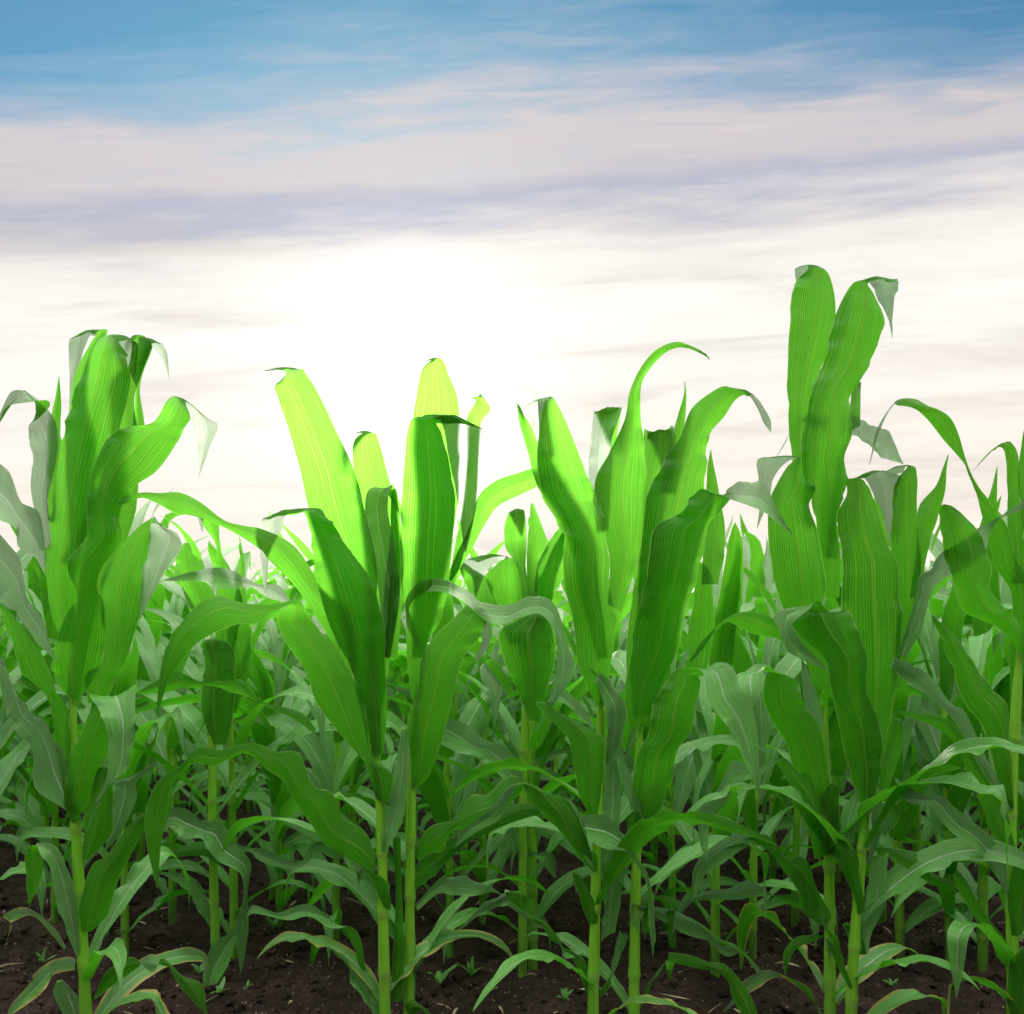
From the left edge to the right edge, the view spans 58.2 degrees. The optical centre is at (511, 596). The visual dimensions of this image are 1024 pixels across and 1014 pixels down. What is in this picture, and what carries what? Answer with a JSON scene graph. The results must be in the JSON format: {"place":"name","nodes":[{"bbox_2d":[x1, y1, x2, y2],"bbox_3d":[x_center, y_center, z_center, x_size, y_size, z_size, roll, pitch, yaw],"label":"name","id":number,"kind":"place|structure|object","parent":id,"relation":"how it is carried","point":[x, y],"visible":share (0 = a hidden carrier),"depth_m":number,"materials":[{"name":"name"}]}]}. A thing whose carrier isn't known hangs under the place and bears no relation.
{"place":"outdoors","nodes":[
{"label":"outdoors","id":0,"kind":"place"},
{"bbox_2d":[0,730,1023,1013],"bbox_3d":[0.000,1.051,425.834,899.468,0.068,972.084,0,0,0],"label":"ground","id":1,"kind":"structure","parent":0,"point":[512,990],"depth_m":2.76,"materials":[{"name":"soil"}]},
{"bbox_2d":[0,620,20,834],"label":"corn plant","id":2,"kind":"object","parent":1,"relation":"on","point":[10,663],"visible":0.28,"depth_m":3.51,"materials":[{"name":"green plant"}]},
{"bbox_2d":[0,627,24,811],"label":"corn plant","id":3,"kind":"object","parent":1,"relation":"on","point":[18,806],"visible":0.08,"depth_m":3.78,"materials":[{"name":"green plant"}]},
{"bbox_2d":[0,622,26,802],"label":"corn plant","id":4,"kind":"object","parent":1,"relation":"on","point":[3,799],"visible":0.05,"depth_m":3.94,"materials":[{"name":"green plant"}]},
{"bbox_2d":[4,567,27,799],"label":"corn plant","id":5,"kind":"object","parent":1,"relation":"on","point":[14,775],"visible":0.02,"depth_m":4.46,"materials":[{"name":"green plant"}]},
{"bbox_2d":[1,614,39,803],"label":"corn plant","id":6,"kind":"object","parent":1,"relation":"on","point":[6,792],"visible":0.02,"depth_m":4.13,"materials":[{"name":"green plant"}]},
{"bbox_2d":[1,560,41,844],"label":"corn plant","id":7,"kind":"object","parent":1,"relation":"on","point":[34,588],"visible":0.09,"depth_m":3.90,"materials":[{"name":"green plant"}]},
{"bbox_2d":[0,525,69,859],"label":"corn plant","id":8,"kind":"object","parent":1,"relation":"on","point":[21,830],"visible":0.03,"depth_m":3.55,"materials":[{"name":"green plant"}]},
{"bbox_2d":[2,548,72,876],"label":"corn plant","id":9,"kind":"object","parent":1,"relation":"on","point":[37,811],"visible":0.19,"depth_m":3.35,"materials":[{"name":"green plant"}]},
{"bbox_2d":[0,549,84,914],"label":"corn plant","id":10,"kind":"object","parent":1,"relation":"on","point":[12,760],"visible":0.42,"depth_m":2.71,"materials":[{"name":"green plant"}]},
{"bbox_2d":[36,948,57,961],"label":"seedling","id":11,"kind":"object","parent":1,"relation":"on","point":[42,957],"visible":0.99,"depth_m":2.67,"materials":[{"name":"green plant"}]},
{"bbox_2d":[27,500,158,856],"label":"corn plant","id":12,"kind":"object","parent":1,"relation":"on","point":[139,517],"visible":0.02,"depth_m":3.97,"materials":[{"name":"green plant"}]},
{"bbox_2d":[6,525,191,869],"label":"corn plant","id":13,"kind":"object","parent":1,"relation":"on","point":[28,694],"visible":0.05,"depth_m":3.13,"materials":[{"name":"green plant"}]},
{"bbox_2d":[0,580,201,937],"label":"corn plant","id":14,"kind":"object","parent":1,"relation":"on","point":[19,817],"visible":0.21,"depth_m":2.95,"materials":[{"name":"green plant"}]},
{"bbox_2d":[0,329,217,1013],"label":"corn plant","id":15,"kind":"object","parent":1,"relation":"on","point":[92,469],"visible":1,"depth_m":1.95,"materials":[{"name":"green plant"}]},
{"bbox_2d":[15,571,253,888],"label":"corn plant","id":16,"kind":"object","parent":1,"relation":"on","point":[157,597],"visible":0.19,"depth_m":3.33,"materials":[{"name":"green plant"}]},
{"bbox_2d":[0,615,275,923],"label":"corn plant","id":17,"kind":"object","parent":1,"relation":"on","point":[169,737],"visible":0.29,"depth_m":2.94,"materials":[{"name":"green plant"}]},
{"bbox_2d":[16,635,269,957],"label":"corn plant","id":18,"kind":"object","parent":1,"relation":"on","point":[126,681],"visible":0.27,"depth_m":2.67,"materials":[{"name":"green plant"}]},
{"bbox_2d":[134,512,210,815],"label":"corn plant","id":19,"kind":"object","parent":1,"relation":"on","point":[168,516],"visible":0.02,"depth_m":4.49,"materials":[{"name":"green plant"}]},
{"bbox_2d":[85,569,286,844],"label":"corn plant","id":20,"kind":"object","parent":1,"relation":"on","point":[191,669],"visible":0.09,"depth_m":3.39,"materials":[{"name":"green plant"}]},
{"bbox_2d":[191,963,202,973],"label":"seedling","id":21,"kind":"object","parent":1,"relation":"on","point":[198,969],"visible":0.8,"depth_m":2.60,"materials":[{"name":"green plant"}]},
{"bbox_2d":[134,593,265,843],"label":"corn plant","id":22,"kind":"object","parent":1,"relation":"on","point":[176,606],"visible":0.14,"depth_m":3.89,"materials":[{"name":"green plant"}]},
{"bbox_2d":[51,574,353,958],"bbox_3d":[-0.821,0.496,2.611,0.889,1.145,0.351,0,0,0],"label":"corn plant","id":23,"kind":"object","parent":1,"relation":"on","point":[192,719],"visible":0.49,"depth_m":2.65,"materials":[{"name":"green plant"}]},
{"bbox_2d":[210,976,229,993],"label":"seedling","id":24,"kind":"object","parent":1,"relation":"on","point":[220,987],"visible":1,"depth_m":2.43,"materials":[{"name":"green plant"}]},
{"bbox_2d":[170,565,270,769],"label":"corn plant","id":25,"kind":"object","parent":1,"relation":"on","point":[172,568],"visible":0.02,"depth_m":5.13,"materials":[{"name":"green plant"}]},
{"bbox_2d":[153,512,292,811],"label":"corn plant","id":26,"kind":"object","parent":1,"relation":"on","point":[206,562],"visible":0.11,"depth_m":4.45,"materials":[{"name":"green plant"}]},
{"bbox_2d":[189,647,264,811],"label":"corn plant","id":27,"kind":"object","parent":1,"relation":"on","point":[241,761],"visible":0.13,"depth_m":4.50,"materials":[{"name":"green plant"}]},
{"bbox_2d":[160,540,319,829],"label":"corn plant","id":28,"kind":"object","parent":1,"relation":"on","point":[212,551],"visible":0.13,"depth_m":3.92,"materials":[{"name":"green plant"}]},
{"bbox_2d":[135,590,346,926],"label":"corn plant","id":29,"kind":"object","parent":1,"relation":"on","point":[266,733],"visible":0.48,"depth_m":2.91,"materials":[{"name":"green plant"}]},
{"bbox_2d":[159,517,336,986],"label":"corn plant","id":30,"kind":"object","parent":1,"relation":"on","point":[226,652],"visible":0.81,"depth_m":2.53,"materials":[{"name":"green plant"}]},
{"bbox_2d":[189,607,321,820],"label":"corn plant","id":31,"kind":"object","parent":1,"relation":"on","point":[289,684],"visible":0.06,"depth_m":3.79,"materials":[{"name":"green plant"}]},
{"bbox_2d":[236,574,298,790],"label":"corn plant","id":32,"kind":"object","parent":1,"relation":"on","point":[281,583],"visible":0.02,"depth_m":4.56,"materials":[{"name":"green plant"}]},
{"bbox_2d":[266,916,277,928],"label":"seedling","id":33,"kind":"object","parent":1,"relation":"on","point":[273,923],"visible":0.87,"depth_m":2.90,"materials":[{"name":"green plant"}]},
{"bbox_2d":[146,559,406,902],"bbox_3d":[-0.776,0.469,3.223,0.922,1.202,0.383,0,0,-9],"label":"corn plant","id":34,"kind":"object","parent":1,"relation":"on","point":[272,631],"visible":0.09,"depth_m":3.24,"materials":[{"name":"green plant"}]},
{"bbox_2d":[234,510,323,744],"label":"corn plant","id":35,"kind":"object","parent":1,"relation":"on","point":[268,650],"visible":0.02,"depth_m":4.99,"materials":[{"name":"green plant"}]},
{"bbox_2d":[124,367,515,1013],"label":"corn plant","id":36,"kind":"object","parent":1,"relation":"on","point":[350,591],"visible":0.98,"depth_m":1.97,"materials":[{"name":"green plant"}]},
{"bbox_2d":[247,569,395,751],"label":"corn plant","id":37,"kind":"object","parent":1,"relation":"on","point":[256,602],"visible":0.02,"depth_m":4.67,"materials":[{"name":"green plant"}]},
{"bbox_2d":[237,635,417,961],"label":"corn plant","id":38,"kind":"object","parent":1,"relation":"on","point":[323,761],"visible":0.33,"depth_m":2.79,"materials":[{"name":"green plant"}]},
{"bbox_2d":[257,600,402,832],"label":"corn plant","id":39,"kind":"object","parent":1,"relation":"on","point":[321,629],"visible":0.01,"depth_m":4.01,"materials":[{"name":"green plant"}]},
{"bbox_2d":[345,769,369,815],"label":"corn plant","id":40,"kind":"object","parent":1,"relation":"on","point":[365,771],"depth_m":4.54,"materials":[{"name":"green plant"}]},
{"bbox_2d":[248,514,481,894],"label":"corn plant","id":41,"kind":"object","parent":1,"relation":"on","point":[355,773],"visible":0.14,"depth_m":3.28,"materials":[{"name":"green plant"}]},
{"bbox_2d":[271,600,499,847],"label":"corn plant","id":42,"kind":"object","parent":1,"relation":"on","point":[367,792],"visible":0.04,"depth_m":3.92,"materials":[{"name":"green plant"}]},
{"bbox_2d":[397,600,409,743],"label":"corn plant","id":43,"kind":"object","parent":1,"relation":"on","point":[406,680],"visible":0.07,"depth_m":4.89,"materials":[{"name":"green plant"}]},
{"bbox_2d":[317,580,499,837],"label":"corn plant","id":44,"kind":"object","parent":1,"relation":"on","point":[404,709],"visible":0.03,"depth_m":3.67,"materials":[{"name":"green plant"}]},
{"bbox_2d":[259,513,578,896],"bbox_3d":[-0.303,0.381,3.206,1.151,1.386,0.534,0,0,8],"label":"corn plant","id":45,"kind":"object","parent":1,"relation":"on","point":[297,835],"visible":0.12,"depth_m":3.21,"materials":[{"name":"green plant"}]},
{"bbox_2d":[293,541,573,895],"bbox_3d":[-0.272,0.399,3.177,1.151,1.346,0.438,0,0,-37],"label":"corn plant","id":46,"kind":"object","parent":1,"relation":"on","point":[400,660],"visible":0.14,"depth_m":3.22,"materials":[{"name":"green plant"}]},
{"bbox_2d":[274,357,595,1013],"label":"corn plant","id":47,"kind":"object","parent":1,"relation":"on","point":[446,448],"visible":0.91,"depth_m":2.01,"materials":[{"name":"green plant"}]},
{"bbox_2d":[392,621,480,812],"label":"corn plant","id":48,"kind":"object","parent":1,"relation":"on","point":[425,808],"visible":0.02,"depth_m":4.43,"materials":[{"name":"green plant"}]},
{"bbox_2d":[332,594,550,958],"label":"corn plant","id":49,"kind":"object","parent":1,"relation":"on","point":[436,789],"visible":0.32,"depth_m":2.69,"materials":[{"name":"green plant"}]},
{"bbox_2d":[427,964,457,983],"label":"seedling","id":50,"kind":"object","parent":1,"relation":"on","point":[439,977],"visible":0.94,"depth_m":2.48,"materials":[{"name":"green plant"}]},
{"bbox_2d":[457,956,484,975],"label":"seedling","id":51,"kind":"object","parent":1,"relation":"on","point":[471,971],"visible":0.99,"depth_m":2.54,"materials":[{"name":"green plant"}]},
{"bbox_2d":[457,585,500,777],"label":"corn plant","id":52,"kind":"object","parent":1,"relation":"on","point":[470,695],"visible":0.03,"depth_m":4.37,"materials":[{"name":"green plant"}]},
{"bbox_2d":[387,577,625,923],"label":"corn plant","id":53,"kind":"object","parent":1,"relation":"on","point":[502,854],"visible":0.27,"depth_m":3.00,"materials":[{"name":"green plant"}]},
{"bbox_2d":[0,840,1023,1013],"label":"dry straw","id":54,"kind":"object","parent":1,"relation":"on","point":[501,1009],"visible":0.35,"depth_m":2.58,"materials":[{"name":"brown plant"}]},
{"bbox_2d":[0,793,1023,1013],"bbox_3d":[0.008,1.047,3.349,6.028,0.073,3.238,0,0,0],"label":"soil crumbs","id":55,"kind":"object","parent":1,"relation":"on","point":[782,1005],"visible":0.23,"depth_m":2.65,"materials":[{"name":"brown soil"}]},
{"bbox_2d":[463,548,562,727],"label":"corn plant","id":56,"kind":"object","parent":1,"relation":"on","point":[481,552],"depth_m":5.64,"materials":[{"name":"green plant"}]},
{"bbox_2d":[466,561,570,778],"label":"corn plant","id":57,"kind":"object","parent":1,"relation":"on","point":[565,596],"depth_m":4.39,"materials":[{"name":"green plant"}]},
{"bbox_2d":[456,645,593,874],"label":"corn plant","id":58,"kind":"object","parent":1,"relation":"on","point":[515,716],"visible":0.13,"depth_m":3.20,"materials":[{"name":"green plant"}]},
{"bbox_2d":[357,533,698,970],"bbox_3d":[0.068,0.410,2.656,0.965,1.321,0.548,0,0,17],"label":"corn plant","id":59,"kind":"object","parent":1,"relation":"on","point":[558,888],"visible":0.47,"depth_m":2.61,"materials":[{"name":"green plant"}]},
{"bbox_2d":[441,503,621,977],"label":"corn plant","id":60,"kind":"object","parent":1,"relation":"on","point":[527,645],"visible":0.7,"depth_m":2.54,"materials":[{"name":"green plant"}]},
{"bbox_2d":[457,521,614,793],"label":"corn plant","id":61,"kind":"object","parent":1,"relation":"on","point":[466,666],"visible":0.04,"depth_m":3.87,"materials":[{"name":"green plant"}]},
{"bbox_2d":[489,554,609,786],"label":"corn plant","id":62,"kind":"object","parent":1,"relation":"on","point":[570,624],"visible":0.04,"depth_m":4.95,"materials":[{"name":"green plant"}]},
{"bbox_2d":[501,538,607,810],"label":"corn plant","id":63,"kind":"object","parent":1,"relation":"on","point":[575,798],"visible":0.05,"depth_m":4.37,"materials":[{"name":"green plant"}]},
{"bbox_2d":[488,608,624,853],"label":"corn plant","id":64,"kind":"object","parent":1,"relation":"on","point":[558,761],"visible":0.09,"depth_m":3.81,"materials":[{"name":"green plant"}]},
{"bbox_2d":[557,988,572,1000],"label":"seedling","id":65,"kind":"object","parent":1,"relation":"on","point":[565,992],"visible":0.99,"depth_m":2.37,"materials":[{"name":"green plant"}]},
{"bbox_2d":[474,614,687,889],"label":"corn plant","id":66,"kind":"object","parent":1,"relation":"on","point":[563,742],"visible":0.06,"depth_m":3.28,"materials":[{"name":"green plant"}]},
{"bbox_2d":[472,592,693,936],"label":"corn plant","id":67,"kind":"object","parent":1,"relation":"on","point":[548,833],"visible":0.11,"depth_m":2.95,"materials":[{"name":"green plant"}]},
{"bbox_2d":[454,342,777,1013],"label":"corn plant","id":68,"kind":"object","parent":1,"relation":"on","point":[598,511],"visible":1,"depth_m":1.97,"materials":[{"name":"green plant"}]},
{"bbox_2d":[448,381,792,1013],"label":"corn plant","id":69,"kind":"object","parent":1,"relation":"on","point":[683,533],"visible":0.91,"depth_m":1.98,"materials":[{"name":"green plant"}]},
{"bbox_2d":[549,561,702,878],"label":"corn plant","id":70,"kind":"object","parent":1,"relation":"on","point":[651,856],"visible":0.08,"depth_m":3.33,"materials":[{"name":"green plant"}]},
{"bbox_2d":[519,587,749,948],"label":"corn plant","id":71,"kind":"object","parent":1,"relation":"on","point":[677,794],"visible":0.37,"depth_m":2.82,"materials":[{"name":"green plant"}]},
{"bbox_2d":[552,578,734,795],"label":"corn plant","id":72,"kind":"object","parent":1,"relation":"on","point":[560,601],"visible":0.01,"depth_m":3.75,"materials":[{"name":"green plant"}]},
{"bbox_2d":[568,639,757,845],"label":"corn plant","id":73,"kind":"object","parent":1,"relation":"on","point":[645,733],"visible":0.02,"depth_m":3.87,"materials":[{"name":"green plant"}]},
{"bbox_2d":[625,544,727,669],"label":"corn plant","id":74,"kind":"object","parent":1,"relation":"on","point":[686,612],"visible":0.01,"depth_m":4.29,"materials":[{"name":"green plant"}]},
{"bbox_2d":[592,591,775,888],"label":"corn plant","id":75,"kind":"object","parent":1,"relation":"on","point":[748,606],"visible":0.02,"depth_m":3.30,"materials":[{"name":"green plant"}]},
{"bbox_2d":[624,532,771,849],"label":"corn plant","id":76,"kind":"object","parent":1,"relation":"on","point":[757,562],"visible":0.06,"depth_m":3.73,"materials":[{"name":"green plant"}]},
{"bbox_2d":[682,542,773,668],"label":"corn plant","id":77,"kind":"object","parent":1,"relation":"on","point":[687,617],"visible":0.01,"depth_m":4.35,"materials":[{"name":"green plant"}]},
{"bbox_2d":[684,514,775,742],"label":"corn plant","id":78,"kind":"object","parent":1,"relation":"on","point":[743,528],"depth_m":5.00,"materials":[{"name":"green plant"}]},
{"bbox_2d":[630,523,836,977],"bbox_3d":[0.546,0.443,2.504,0.488,1.253,1.030,0,0,-16],"label":"corn plant","id":79,"kind":"object","parent":1,"relation":"on","point":[728,600],"visible":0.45,"depth_m":2.47,"materials":[{"name":"green plant"}]},
{"bbox_2d":[693,516,776,745],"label":"corn plant","id":80,"kind":"object","parent":1,"relation":"on","point":[721,571],"depth_m":4.49,"materials":[{"name":"green plant"}]},
{"bbox_2d":[687,799,789,832],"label":"corn plant","id":81,"kind":"object","parent":1,"relation":"on","point":[760,817],"visible":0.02,"depth_m":3.77,"materials":[{"name":"green plant"}]},
{"bbox_2d":[625,589,869,958],"bbox_3d":[0.746,0.480,2.720,0.864,1.178,0.314,0,0,-18],"label":"corn plant","id":82,"kind":"object","parent":1,"relation":"on","point":[789,664],"visible":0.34,"depth_m":2.67,"materials":[{"name":"green plant"}]},
{"bbox_2d":[740,593,798,889],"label":"corn plant","id":83,"kind":"object","parent":1,"relation":"on","point":[776,806],"visible":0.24,"depth_m":3.32,"materials":[{"name":"green plant"}]},
{"bbox_2d":[676,549,931,949],"bbox_3d":[0.905,0.431,2.913,0.790,1.276,0.686,0,0,4],"label":"corn plant","id":84,"kind":"object","parent":1,"relation":"on","point":[799,834],"visible":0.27,"depth_m":2.94,"materials":[{"name":"green plant"}]},
{"bbox_2d":[748,598,870,882],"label":"corn plant","id":85,"kind":"object","parent":1,"relation":"on","point":[839,762],"visible":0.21,"depth_m":3.30,"materials":[{"name":"green plant"}]},
{"bbox_2d":[672,265,1011,1013],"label":"corn plant","id":86,"kind":"object","parent":1,"relation":"on","point":[830,351],"visible":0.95,"depth_m":2.00,"materials":[{"name":"green plant"}]},
{"bbox_2d":[677,454,1023,1013],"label":"corn plant","id":87,"kind":"object","parent":1,"relation":"on","point":[866,634],"visible":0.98,"depth_m":1.96,"materials":[{"name":"green plant"}]},
{"bbox_2d":[798,570,939,848],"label":"corn plant","id":88,"kind":"object","parent":1,"relation":"on","point":[838,600],"depth_m":3.69,"materials":[{"name":"green plant"}]},
{"bbox_2d":[786,525,965,832],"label":"corn plant","id":89,"kind":"object","parent":1,"relation":"on","point":[849,780],"visible":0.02,"depth_m":3.88,"materials":[{"name":"green plant"}]},
{"bbox_2d":[783,626,988,958],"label":"corn plant","id":90,"kind":"object","parent":1,"relation":"on","point":[903,701],"visible":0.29,"depth_m":2.69,"materials":[{"name":"green plant"}]},
{"bbox_2d":[838,496,979,894],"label":"corn plant","id":91,"kind":"object","parent":1,"relation":"on","point":[926,833],"visible":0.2,"depth_m":3.26,"materials":[{"name":"green plant"}]},
{"bbox_2d":[829,575,1023,923],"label":"corn plant","id":92,"kind":"object","parent":1,"relation":"on","point":[911,691],"visible":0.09,"depth_m":2.96,"materials":[{"name":"green plant"}]},
{"bbox_2d":[908,581,947,839],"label":"corn plant","id":93,"kind":"object","parent":1,"relation":"on","point":[910,831],"visible":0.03,"depth_m":3.84,"materials":[{"name":"green plant"}]},
{"bbox_2d":[865,468,1023,971],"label":"corn plant","id":94,"kind":"object","parent":1,"relation":"on","point":[978,646],"visible":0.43,"depth_m":2.59,"materials":[{"name":"green plant"}]},
{"bbox_2d":[869,398,1023,1013],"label":"corn plant","id":95,"kind":"object","parent":1,"relation":"on","point":[967,560],"visible":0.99,"depth_m":1.94,"materials":[{"name":"green plant"}]},
{"bbox_2d":[889,495,1023,961],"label":"corn plant","id":96,"kind":"object","parent":1,"relation":"on","point":[932,742],"visible":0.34,"depth_m":2.65,"materials":[{"name":"green plant"}]},
{"bbox_2d":[921,597,1023,867],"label":"corn plant","id":97,"kind":"object","parent":1,"relation":"on","point":[937,607],"visible":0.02,"depth_m":3.38,"materials":[{"name":"green plant"}]},
{"bbox_2d":[929,531,1023,812],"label":"corn plant","id":98,"kind":"object","parent":1,"relation":"on","point":[937,550],"visible":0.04,"depth_m":4.02,"materials":[{"name":"green plant"}]},
{"bbox_2d":[933,587,1023,866],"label":"corn plant","id":99,"kind":"object","parent":1,"relation":"on","point":[942,593],"visible":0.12,"depth_m":3.23,"materials":[{"name":"green plant"}]},
{"bbox_2d":[938,536,1023,844],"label":"corn plant","id":100,"kind":"object","parent":1,"relation":"on","point":[1018,823],"visible":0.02,"depth_m":3.93,"materials":[{"name":"green plant"}]},
{"bbox_2d":[988,603,1023,867],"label":"corn plant","id":101,"kind":"object","parent":1,"relation":"on","point":[1001,674],"visible":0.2,"depth_m":2.34,"materials":[{"name":"green plant"}]},
{"bbox_2d":[0,0,1023,590],"label":"sky","id":102,"kind":"structure","parent":0,"point":[354,195],"materials":[{"name":"white"}]},
{"bbox_2d":[215,566,951,602],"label":"corn field","id":103,"kind":"structure","parent":0,"point":[949,585],"depth_m":8.61,"materials":[{"name":"green plant"}]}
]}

